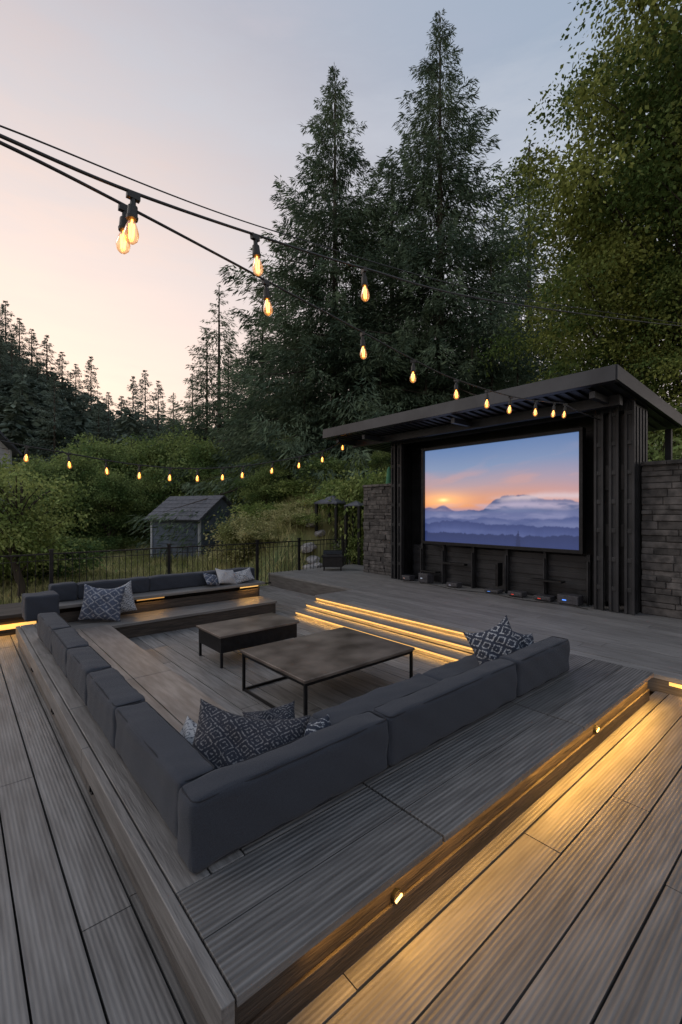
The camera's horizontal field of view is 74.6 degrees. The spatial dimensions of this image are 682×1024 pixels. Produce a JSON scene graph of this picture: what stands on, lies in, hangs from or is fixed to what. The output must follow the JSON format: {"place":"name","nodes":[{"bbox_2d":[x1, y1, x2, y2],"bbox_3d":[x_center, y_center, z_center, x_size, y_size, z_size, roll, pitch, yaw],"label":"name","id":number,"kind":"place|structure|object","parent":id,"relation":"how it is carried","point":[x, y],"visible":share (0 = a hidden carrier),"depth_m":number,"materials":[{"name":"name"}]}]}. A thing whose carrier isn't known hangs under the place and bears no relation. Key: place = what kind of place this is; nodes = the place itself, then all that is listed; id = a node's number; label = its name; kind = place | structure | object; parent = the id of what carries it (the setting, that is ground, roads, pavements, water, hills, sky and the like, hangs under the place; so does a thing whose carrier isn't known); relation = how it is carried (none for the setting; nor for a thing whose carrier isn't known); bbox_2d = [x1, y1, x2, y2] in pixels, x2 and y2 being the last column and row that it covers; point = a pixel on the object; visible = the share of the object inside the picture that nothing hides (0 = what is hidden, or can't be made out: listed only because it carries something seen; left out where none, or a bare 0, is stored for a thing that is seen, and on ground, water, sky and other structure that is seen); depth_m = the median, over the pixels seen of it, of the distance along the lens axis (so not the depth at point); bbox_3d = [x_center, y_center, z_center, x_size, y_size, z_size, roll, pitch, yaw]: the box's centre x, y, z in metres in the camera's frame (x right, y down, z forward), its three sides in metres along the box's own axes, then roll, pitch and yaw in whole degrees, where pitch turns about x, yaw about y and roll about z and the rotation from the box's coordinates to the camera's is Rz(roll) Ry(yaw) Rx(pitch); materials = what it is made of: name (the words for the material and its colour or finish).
{"place":"outdoors","nodes":[
{"label":"outdoors","id":0,"kind":"place"},
{"bbox_2d":[0,430,681,603],"bbox_3d":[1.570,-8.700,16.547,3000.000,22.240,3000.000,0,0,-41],"label":"ground","id":1,"kind":"structure","parent":0,"point":[310,531],"depth_m":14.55,"materials":[{"name":"green plant"}]},
{"bbox_2d":[0,318,46,404],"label":"fir tree","id":2,"kind":"object","parent":1,"relation":"on","point":[16,329],"visible":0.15,"depth_m":55.93,"materials":[{"name":"green plant"}]},
{"bbox_2d":[0,335,47,442],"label":"fir tree","id":3,"kind":"object","parent":1,"relation":"on","point":[16,349],"visible":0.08,"depth_m":51.99,"materials":[{"name":"green plant"}]},
{"bbox_2d":[2,357,47,465],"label":"fir tree","id":4,"kind":"object","parent":1,"relation":"on","point":[23,369],"visible":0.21,"depth_m":49.89,"materials":[{"name":"green plant"}]},
{"bbox_2d":[0,453,69,550],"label":"young tree","id":5,"kind":"object","parent":1,"relation":"on","point":[8,465],"visible":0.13,"depth_m":12.89,"materials":[{"name":"green plant"}]},
{"bbox_2d":[0,530,87,583],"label":"shrub","id":6,"kind":"object","parent":1,"relation":"on","point":[32,565],"visible":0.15,"depth_m":13.80,"materials":[{"name":"green plant"}]},
{"bbox_2d":[12,373,79,478],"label":"fir tree","id":7,"kind":"object","parent":1,"relation":"on","point":[55,430],"visible":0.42,"depth_m":45.84,"materials":[{"name":"green plant"}]},
{"bbox_2d":[0,456,97,601],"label":"young tree","id":8,"kind":"object","parent":1,"relation":"on","point":[17,531],"visible":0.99,"depth_m":11.21,"materials":[{"name":"green plant"}]},
{"bbox_2d":[29,335,71,408],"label":"fir tree","id":9,"kind":"object","parent":1,"relation":"on","point":[44,342],"visible":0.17,"depth_m":58.05,"materials":[{"name":"green plant"}]},
{"bbox_2d":[13,455,101,530],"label":"broadleaf tree","id":10,"kind":"object","parent":1,"relation":"on","point":[58,469],"visible":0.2,"depth_m":23.57,"materials":[{"name":"green plant"}]},
{"bbox_2d":[0,529,116,583],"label":"shrub","id":11,"kind":"object","parent":1,"relation":"on","point":[90,546],"visible":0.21,"depth_m":15.00,"materials":[{"name":"green plant"}]},
{"bbox_2d":[34,444,124,533],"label":"broadleaf tree","id":12,"kind":"object","parent":1,"relation":"on","point":[75,461],"visible":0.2,"depth_m":25.29,"materials":[{"name":"green plant"}]},
{"bbox_2d":[69,356,106,450],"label":"fir tree","id":13,"kind":"object","parent":1,"relation":"on","point":[86,395],"visible":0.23,"depth_m":55.82,"materials":[{"name":"green plant"}]},
{"bbox_2d":[70,403,117,479],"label":"fir tree","id":14,"kind":"object","parent":1,"relation":"on","point":[96,414],"visible":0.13,"depth_m":45.84,"materials":[{"name":"green plant"}]},
{"bbox_2d":[51,429,146,506],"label":"broadleaf tree","id":15,"kind":"object","parent":1,"relation":"on","point":[108,450],"visible":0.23,"depth_m":28.79,"materials":[{"name":"green plant"}]},
{"bbox_2d":[78,532,135,554],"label":"shrub","id":16,"kind":"object","parent":1,"relation":"on","point":[113,542],"visible":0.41,"depth_m":23.86,"materials":[{"name":"green plant"}]},
{"bbox_2d":[65,460,154,537],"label":"broadleaf tree","id":17,"kind":"object","parent":1,"relation":"on","point":[115,483],"visible":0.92,"depth_m":24.43,"materials":[{"name":"green plant"}]},
{"bbox_2d":[111,474,176,542],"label":"broadleaf tree","id":18,"kind":"object","parent":1,"relation":"on","point":[155,487],"visible":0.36,"depth_m":26.44,"materials":[{"name":"green plant"}]},
{"bbox_2d":[121,370,166,445],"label":"fir tree","id":19,"kind":"object","parent":1,"relation":"on","point":[144,412],"visible":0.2,"depth_m":47.74,"materials":[{"name":"green plant"}]},
{"bbox_2d":[97,420,208,500],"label":"broadleaf tree","id":20,"kind":"object","parent":1,"relation":"on","point":[142,459],"visible":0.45,"depth_m":28.69,"materials":[{"name":"green plant"}]},
{"bbox_2d":[136,381,172,504],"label":"fir tree","id":21,"kind":"object","parent":1,"relation":"on","point":[159,391],"visible":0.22,"depth_m":45.75,"materials":[{"name":"green plant"}]},
{"bbox_2d":[0,536,344,602],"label":"metal fence","id":22,"kind":"object","parent":1,"relation":"on","point":[168,548],"visible":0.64,"depth_m":9.96,"materials":[{"name":"black metal"}]},
{"bbox_2d":[144,495,238,561],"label":"garden shed","id":23,"kind":"structure","parent":1,"relation":"on","point":[211,504],"depth_m":20.97,"materials":[{"name":"grey wood"}]},
{"bbox_2d":[145,430,237,503],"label":"broadleaf tree","id":24,"kind":"object","parent":1,"relation":"on","point":[201,452],"visible":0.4,"depth_m":26.62,"materials":[{"name":"green plant"}]},
{"bbox_2d":[166,328,230,487],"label":"fir tree","id":25,"kind":"object","parent":1,"relation":"on","point":[196,395],"visible":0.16,"depth_m":36.74,"materials":[{"name":"green plant"}]},
{"bbox_2d":[151,285,265,472],"bbox_3d":[-9.058,-7.164,35.205,15.977,22.162,16.276,0,0,27],"label":"fir tree","id":26,"kind":"object","parent":1,"relation":"on","point":[225,345],"visible":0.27,"depth_m":35.79,"materials":[{"name":"green plant"}]},
{"bbox_2d":[190,347,245,482],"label":"fir tree","id":27,"kind":"object","parent":1,"relation":"on","point":[228,386],"visible":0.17,"depth_m":33.75,"materials":[{"name":"green plant"}]},
{"bbox_2d":[189,469,250,513],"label":"broadleaf tree","id":28,"kind":"object","parent":1,"relation":"on","point":[221,490],"visible":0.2,"depth_m":24.22,"materials":[{"name":"green plant"}]},
{"bbox_2d":[199,530,264,566],"bbox_3d":[-3.776,1.302,16.421,2.835,1.670,3.064,0,0,-7],"label":"shrub","id":29,"kind":"object","parent":1,"relation":"on","point":[239,553],"visible":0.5,"depth_m":15.84,"materials":[{"name":"green plant"}]},
{"bbox_2d":[203,511,277,549],"bbox_3d":[-3.298,0.776,16.617,3.534,1.623,3.270,0,0,-22],"label":"shrub","id":30,"kind":"object","parent":1,"relation":"on","point":[233,523],"visible":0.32,"depth_m":15.81,"materials":[{"name":"green plant"}]},
{"bbox_2d":[219,296,292,468],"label":"fir tree","id":31,"kind":"object","parent":1,"relation":"on","point":[251,336],"visible":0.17,"depth_m":30.70,"materials":[{"name":"green plant"}]},
{"bbox_2d":[222,518,291,549],"bbox_3d":[-2.682,0.811,15.626,2.662,1.230,2.463,0,0,40],"label":"shrub","id":32,"kind":"object","parent":1,"relation":"on","point":[243,534],"visible":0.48,"depth_m":15.16,"materials":[{"name":"green plant"}]},
{"bbox_2d":[185,246,328,469],"bbox_3d":[-4.908,-9.516,33.512,14.121,20.478,14.385,0,0,12],"label":"fir tree","id":33,"kind":"object","parent":1,"relation":"on","point":[249,345],"visible":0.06,"depth_m":31.99,"materials":[{"name":"green plant"}]},
{"bbox_2d":[221,499,293,520],"bbox_3d":[-3.147,0.108,19.194,3.550,1.373,3.572,0,0,39],"label":"shrub","id":34,"kind":"object","parent":1,"relation":"on","point":[254,509],"visible":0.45,"depth_m":18.60,"materials":[{"name":"green plant"}]},
{"bbox_2d":[232,458,294,509],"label":"broadleaf tree","id":35,"kind":"object","parent":1,"relation":"on","point":[258,487],"visible":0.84,"depth_m":20.63,"materials":[{"name":"green plant"}]},
{"bbox_2d":[0,339,557,471],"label":"distant wood","id":36,"kind":"object","parent":1,"relation":"on","point":[8,411],"visible":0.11,"depth_m":47.50,"materials":[{"name":"green plant"}]},
{"bbox_2d":[126,65,454,557],"bbox_3d":[-0.689,-12.398,26.480,18.083,28.878,20.424,0,0,22],"label":"fir tree","id":37,"kind":"object","parent":1,"relation":"on","point":[353,223],"visible":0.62,"depth_m":24.80,"materials":[{"name":"green plant"}]},
{"bbox_2d":[263,477,317,498],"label":"shrub","id":38,"kind":"object","parent":1,"relation":"on","point":[289,490],"visible":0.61,"depth_m":19.89,"materials":[{"name":"green plant"}]},
{"bbox_2d":[244,344,338,503],"bbox_3d":[-2.334,-4.763,24.675,6.568,9.351,6.448,0,0,22],"label":"fir tree","id":39,"kind":"object","parent":1,"relation":"on","point":[307,403],"visible":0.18,"depth_m":24.59,"materials":[{"name":"green plant"}]},
{"bbox_2d":[287,453,368,490],"bbox_3d":[-0.289,-1.500,19.981,4.152,2.000,4.840,0,0,-32],"label":"shrub","id":40,"kind":"object","parent":1,"relation":"on","point":[337,466],"visible":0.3,"depth_m":18.99,"materials":[{"name":"green plant"}]},
{"bbox_2d":[314,496,349,542],"bbox_3d":[-0.277,0.216,14.800,0.900,1.540,0.900,0,0,32],"label":"garden gazebo","id":41,"kind":"object","parent":1,"relation":"on","point":[335,502],"visible":0.55,"depth_m":14.47,"materials":[{"name":"grey"}]},
{"bbox_2d":[0,650,665,1023],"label":"deck substructure","id":42,"kind":"object","parent":1,"relation":"on","point":[650,694],"visible":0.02,"depth_m":1.95,"materials":[{"name":"black wood"}]},
{"bbox_2d":[0,634,198,1023],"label":"side deck","id":43,"kind":"structure","parent":42,"relation":"on","point":[132,986],"depth_m":2.01,"materials":[{"name":"grey wood"}]},
{"bbox_2d":[128,585,449,717],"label":"lounge floor","id":44,"kind":"structure","parent":42,"relation":"on","point":[176,651],"depth_m":5.33,"materials":[{"name":"grey wood"}]},
{"bbox_2d":[0,602,36,635],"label":"side platform","id":45,"kind":"structure","parent":44,"relation":"on","point":[11,618],"depth_m":6.54,"materials":[{"name":"orange"}]},
{"bbox_2d":[76,625,228,732],"bbox_3d":[-0.931,1.780,5.260,3.535,0.260,5.210,0,0,-41],"label":"lounge seat","id":46,"kind":"object","parent":44,"relation":"on","point":[171,697],"visible":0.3,"depth_m":4.47,"materials":[{"name":"wood"}]},
{"bbox_2d":[302,715,316,723],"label":"seat cushion","id":47,"kind":"object","parent":46,"relation":"on","point":[311,719],"depth_m":3.15,"materials":[{"name":"grey fabric"}]},
{"bbox_2d":[192,698,310,769],"bbox_3d":[-0.516,1.300,2.434,0.640,0.460,0.250,9,-36,-1],"label":"throw pillow","id":48,"kind":"object","parent":47,"relation":"on","point":[223,738],"visible":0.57,"depth_m":2.40,"materials":[{"name":"blue fabric"}]},
{"bbox_2d":[242,700,294,719],"bbox_3d":[-0.464,1.400,2.955,0.360,0.166,0.280,-8,32,-11],"label":"throw pillow","id":49,"kind":"object","parent":47,"relation":"on","point":[285,711],"visible":0.37,"depth_m":2.96,"materials":[{"name":"blue fabric"}]},
{"bbox_2d":[312,673,438,724],"bbox_3d":[0.447,1.555,3.429,1.273,0.221,0.666,0,0,-41],"label":"seat cushion","id":50,"kind":"object","parent":46,"relation":"on","point":[372,699],"visible":0.24,"depth_m":3.49,"materials":[{"name":"grey fabric"}]},
{"bbox_2d":[422,654,478,680],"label":"seat cushion","id":51,"kind":"object","parent":46,"relation":"on","point":[447,670],"visible":0.09,"depth_m":4.18,"materials":[{"name":"grey fabric"}]},
{"bbox_2d":[463,615,520,664],"bbox_3d":[1.439,1.270,4.148,0.440,0.500,0.205,-24,-24,8],"label":"throw pillow","id":52,"kind":"object","parent":51,"relation":"on","point":[496,641],"visible":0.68,"depth_m":4.11,"materials":[{"name":"blue fabric"}]},
{"bbox_2d":[37,580,276,637],"bbox_3d":[-2.979,1.657,7.798,3.760,0.505,1.300,0,0,-41],"label":"tiered bench","id":53,"kind":"object","parent":44,"relation":"on","point":[156,612],"visible":0.59,"depth_m":7.71,"materials":[{"name":"grey"}]},
{"bbox_2d":[21,590,59,621],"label":"corner cushion","id":54,"kind":"object","parent":53,"relation":"on","point":[33,605],"visible":0.78,"depth_m":6.15,"materials":[{"name":"grey fabric"}]},
{"bbox_2d":[48,582,77,601],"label":"back cushion","id":55,"kind":"object","parent":53,"relation":"on","point":[66,591],"visible":0.75,"depth_m":7.04,"materials":[{"name":"grey fabric"}]},
{"bbox_2d":[77,583,125,621],"bbox_3d":[-3.664,1.390,6.877,0.600,0.560,0.233,5,-17,-13],"label":"throw pillow","id":56,"kind":"object","parent":53,"relation":"on","point":[100,604],"visible":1,"depth_m":6.81,"materials":[{"name":"blue fabric"}]},
{"bbox_2d":[77,576,149,598],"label":"back cushion","id":57,"kind":"object","parent":53,"relation":"on","point":[140,584],"visible":0.74,"depth_m":7.55,"materials":[{"name":"grey fabric"}]},
{"bbox_2d":[147,571,206,591],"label":"back cushion","id":58,"kind":"object","parent":53,"relation":"on","point":[160,582],"visible":0.82,"depth_m":8.18,"materials":[{"name":"grey fabric"}]},
{"bbox_2d":[196,613,298,667],"bbox_3d":[-1.252,1.710,6.080,1.180,0.399,0.710,0,0,-41],"label":"side table","id":59,"kind":"object","parent":44,"relation":"on","point":[222,637],"visible":0.91,"depth_m":5.86,"materials":[{"name":"brown wood"}]},
{"bbox_2d":[240,627,414,715],"bbox_3d":[-0.138,1.692,4.835,1.480,0.434,1.170,0,0,-41],"label":"coffee table","id":60,"kind":"object","parent":44,"relation":"on","point":[305,661],"visible":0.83,"depth_m":4.67,"materials":[{"name":"brown metal"}]},
{"bbox_2d":[294,598,473,661],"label":"stage steps","id":61,"kind":"structure","parent":44,"relation":"on","point":[439,651],"depth_m":6.68,"materials":[{"name":"orange"}]},
{"bbox_2d":[16,623,653,1023],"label":"deck","id":62,"kind":"object","parent":42,"relation":"on","point":[286,923],"visible":0.85,"depth_m":2.06,"materials":[{"name":"grey wood"}]},
{"bbox_2d":[37,612,70,653],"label":"back cushion","id":63,"kind":"object","parent":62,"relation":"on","point":[48,623],"visible":0.65,"depth_m":4.91,"materials":[{"name":"grey fabric"}]},
{"bbox_2d":[51,627,88,677],"bbox_3d":[-2.646,1.347,4.363,0.222,0.303,0.869,0,0,-40],"label":"back cushion","id":64,"kind":"object","parent":62,"relation":"on","point":[63,640],"visible":0.63,"depth_m":4.24,"materials":[{"name":"grey fabric"}]},
{"bbox_2d":[66,646,111,705],"bbox_3d":[-2.113,1.351,3.749,0.224,0.306,0.787,0,0,-41],"label":"back cushion","id":65,"kind":"object","parent":62,"relation":"on","point":[82,662],"visible":0.65,"depth_m":3.65,"materials":[{"name":"grey fabric"}]},
{"bbox_2d":[86,668,144,748],"bbox_3d":[-1.595,1.350,3.151,0.220,0.307,0.832,0,0,-40],"label":"back cushion","id":66,"kind":"object","parent":62,"relation":"on","point":[110,691],"visible":0.68,"depth_m":3.04,"materials":[{"name":"grey fabric"}]},
{"bbox_2d":[115,701,214,837],"bbox_3d":[-0.993,1.351,2.449,0.226,0.310,1.066,0,0,-41],"label":"back cushion","id":67,"kind":"object","parent":62,"relation":"on","point":[163,759],"visible":0.77,"depth_m":2.31,"materials":[{"name":"grey fabric"}]},
{"bbox_2d":[177,711,388,873],"bbox_3d":[-0.218,1.341,2.269,1.198,0.329,0.201,0,0,-41],"label":"back cushion","id":68,"kind":"object","parent":62,"relation":"on","point":[225,811],"visible":1,"depth_m":2.09,"materials":[{"name":"grey fabric"}]},
{"bbox_2d":[372,658,516,765],"bbox_3d":[0.792,1.340,3.140,1.509,0.330,0.207,0,0,-41],"label":"back cushion","id":69,"kind":"object","parent":62,"relation":"on","point":[422,719],"visible":0.84,"depth_m":2.95,"materials":[{"name":"grey fabric"}]},
{"bbox_2d":[499,636,569,696],"bbox_3d":[1.724,1.340,3.947,1.014,0.334,0.202,0,0,-41],"label":"back cushion","id":70,"kind":"object","parent":62,"relation":"on","point":[541,662],"visible":0.8,"depth_m":3.82,"materials":[{"name":"grey fabric"}]},
{"bbox_2d":[268,564,681,688],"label":"stage deck","id":71,"kind":"structure","parent":42,"relation":"on","point":[646,642],"depth_m":6.82,"materials":[{"name":"grey wood"}]},
{"bbox_2d":[321,550,343,570],"bbox_3d":[-0.230,1.317,12.300,0.612,0.546,0.459,0,0,-1],"label":"armchair","id":72,"kind":"object","parent":71,"relation":"on","point":[332,558],"visible":1,"depth_m":12.10,"materials":[{"name":"black metal"}]},
{"bbox_2d":[362,483,390,575],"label":"stone wall","id":73,"kind":"structure","parent":71,"relation":"on","point":[377,528],"depth_m":11.50,"materials":[{"name":"stone"}]},
{"bbox_2d":[268,574,681,696],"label":"stage fascia","id":74,"kind":"structure","parent":71,"relation":"attached to","point":[654,684],"depth_m":7.87,"materials":[{"name":"brown wood"}]},
{"bbox_2d":[641,459,681,618],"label":"stone wall","id":75,"kind":"structure","parent":71,"relation":"on","point":[661,549],"depth_m":6.80,"materials":[{"name":"stone"}]},
{"bbox_2d":[287,691,681,1023],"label":"deck","id":76,"kind":"structure","parent":42,"relation":"on","point":[539,910],"depth_m":1.92,"materials":[{"name":"brown wood"}]},
{"bbox_2d":[324,528,363,564],"bbox_3d":[0.521,1.225,14.628,1.857,1.420,1.846,0,0,36],"label":"shrub","id":77,"kind":"object","parent":1,"relation":"on","point":[352,550],"visible":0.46,"depth_m":14.16,"materials":[{"name":"green plant"}]},
{"bbox_2d":[304,461,386,535],"bbox_3d":[1.055,-0.263,15.560,3.955,2.937,3.932,0,0,36],"label":"shrub","id":78,"kind":"object","parent":1,"relation":"on","point":[358,489],"visible":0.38,"depth_m":14.71,"materials":[{"name":"green plant"}]},
{"bbox_2d":[311,470,386,564],"bbox_3d":[1.394,0.234,15.433,4.180,3.384,4.155,0,0,-39],"label":"shrub","id":79,"kind":"object","parent":1,"relation":"on","point":[350,513],"visible":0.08,"depth_m":14.76,"materials":[{"name":"green plant"}]},
{"bbox_2d":[344,501,363,564],"bbox_3d":[0.483,0.897,14.200,0.560,2.519,0.560,0,0,32],"label":"garden gazebo","id":80,"kind":"object","parent":1,"relation":"on","point":[358,504],"visible":0.47,"depth_m":14.08,"materials":[{"name":"grey"}]},
{"bbox_2d":[359,450,390,475],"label":"broadleaf tree","id":81,"kind":"object","parent":1,"relation":"on","point":[378,456],"visible":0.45,"depth_m":18.79,"materials":[{"name":"green plant"}]},
{"bbox_2d":[343,327,409,459],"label":"fir tree","id":82,"kind":"object","parent":1,"relation":"on","point":[380,377],"visible":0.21,"depth_m":23.89,"materials":[{"name":"green plant"}]},
{"bbox_2d":[287,162,465,476],"bbox_3d":[3.206,-11.845,29.376,15.646,24.497,15.112,0,0,34],"label":"fir tree","id":83,"kind":"object","parent":1,"relation":"on","point":[380,284],"visible":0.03,"depth_m":29.99,"materials":[{"name":"green plant"}]},
{"bbox_2d":[393,315,468,407],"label":"fir tree","id":84,"kind":"object","parent":1,"relation":"on","point":[421,393],"visible":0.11,"depth_m":23.95,"materials":[{"name":"green plant"}]},
{"bbox_2d":[446,328,493,401],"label":"fir tree","id":85,"kind":"object","parent":1,"relation":"on","point":[481,373],"visible":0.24,"depth_m":21.98,"materials":[{"name":"green plant"}]},
{"bbox_2d":[302,8,654,481],"bbox_3d":[4.949,-13.398,26.262,20.642,31.220,22.094,0,0,-41],"label":"fir tree","id":86,"kind":"object","parent":1,"relation":"on","point":[440,305],"visible":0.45,"depth_m":24.52,"materials":[{"name":"green plant"}]},
{"bbox_2d":[434,251,532,397],"bbox_3d":[7.726,-6.828,24.589,9.835,14.262,10.019,0,0,42],"label":"fir tree","id":87,"kind":"object","parent":1,"relation":"on","point":[500,385],"visible":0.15,"depth_m":23.83,"materials":[{"name":"green plant"}]},
{"bbox_2d":[323,364,681,614],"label":"screen shelter","id":88,"kind":"object","parent":1,"relation":"on","point":[627,409],"visible":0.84,"depth_m":7.99,"materials":[{"name":"black wood"}]},
{"bbox_2d":[0,439,343,480],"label":"string light","id":89,"kind":"object","parent":88,"relation":"hanging from","point":[139,465],"visible":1,"depth_m":8.66,"materials":[{"name":"black rubber"}]},
{"bbox_2d":[0,125,681,323],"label":"support wire","id":90,"kind":"object","parent":88,"relation":"attached to","point":[27,136],"visible":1,"depth_m":2.99,"materials":[{"name":"black metal"}]},
{"bbox_2d":[0,134,681,326],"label":"string light","id":91,"kind":"object","parent":90,"relation":"hanging from","point":[133,197],"visible":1,"depth_m":2.12,"materials":[{"name":"black rubber"}]},
{"bbox_2d":[421,427,585,553],"bbox_3d":[2.996,-0.360,8.887,0.150,2.140,3.440,0,0,-41],"label":"projection screen","id":92,"kind":"object","parent":88,"relation":"attached to","point":[525,492],"visible":1,"depth_m":8.60,"materials":[{"name":"multicoloured metal"}]},
{"bbox_2d":[567,405,599,419],"bbox_3d":[3.707,-1.496,6.796,1.476,0.044,0.027,0,0,-43],"label":"power cable","id":93,"kind":"object","parent":88,"relation":"attached to","point":[582,412],"visible":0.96,"depth_m":6.70,"materials":[{"name":"black rubber"}]},
{"bbox_2d":[0,141,567,416],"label":"string light","id":94,"kind":"object","parent":93,"relation":"hanging from","point":[122,208],"visible":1,"depth_m":2.43,"materials":[{"name":"black rubber"}]},
{"bbox_2d":[498,327,537,387],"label":"fir tree","id":95,"kind":"object","parent":1,"relation":"on","point":[513,382],"visible":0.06,"depth_m":21.97,"materials":[{"name":"green plant"}]},
{"bbox_2d":[472,141,594,381],"bbox_3d":[14.170,-12.902,33.483,15.076,26.660,15.608,0,0,-41],"label":"fir tree","id":96,"kind":"object","parent":1,"relation":"on","point":[544,257],"visible":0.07,"depth_m":31.82,"materials":[{"name":"green plant"}]},
{"bbox_2d":[468,137,681,458],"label":"maple tree","id":97,"kind":"object","parent":1,"relation":"on","point":[590,345],"visible":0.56,"depth_m":12.88,"materials":[{"name":"green plant"}]},
{"bbox_2d":[475,0,681,389],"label":"maple tree","id":98,"kind":"object","parent":1,"relation":"on","point":[566,185],"visible":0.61,"depth_m":12.10,"materials":[{"name":"green plant"}]},
{"bbox_2d":[542,0,681,387],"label":"maple tree","id":99,"kind":"object","parent":1,"relation":"on","point":[657,177],"visible":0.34,"depth_m":11.24,"materials":[{"name":"green plant"}]},
{"bbox_2d":[586,236,681,460],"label":"maple tree","id":100,"kind":"object","parent":1,"relation":"on","point":[676,358],"visible":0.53,"depth_m":11.50,"materials":[{"name":"green plant"}]},
{"bbox_2d":[648,430,681,460],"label":"shrub","id":101,"kind":"object","parent":1,"relation":"on","point":[656,454],"depth_m":11.12,"materials":[{"name":"green plant"}]},
{"bbox_2d":[0,0,681,426],"label":"sky","id":102,"kind":"structure","parent":0,"point":[200,102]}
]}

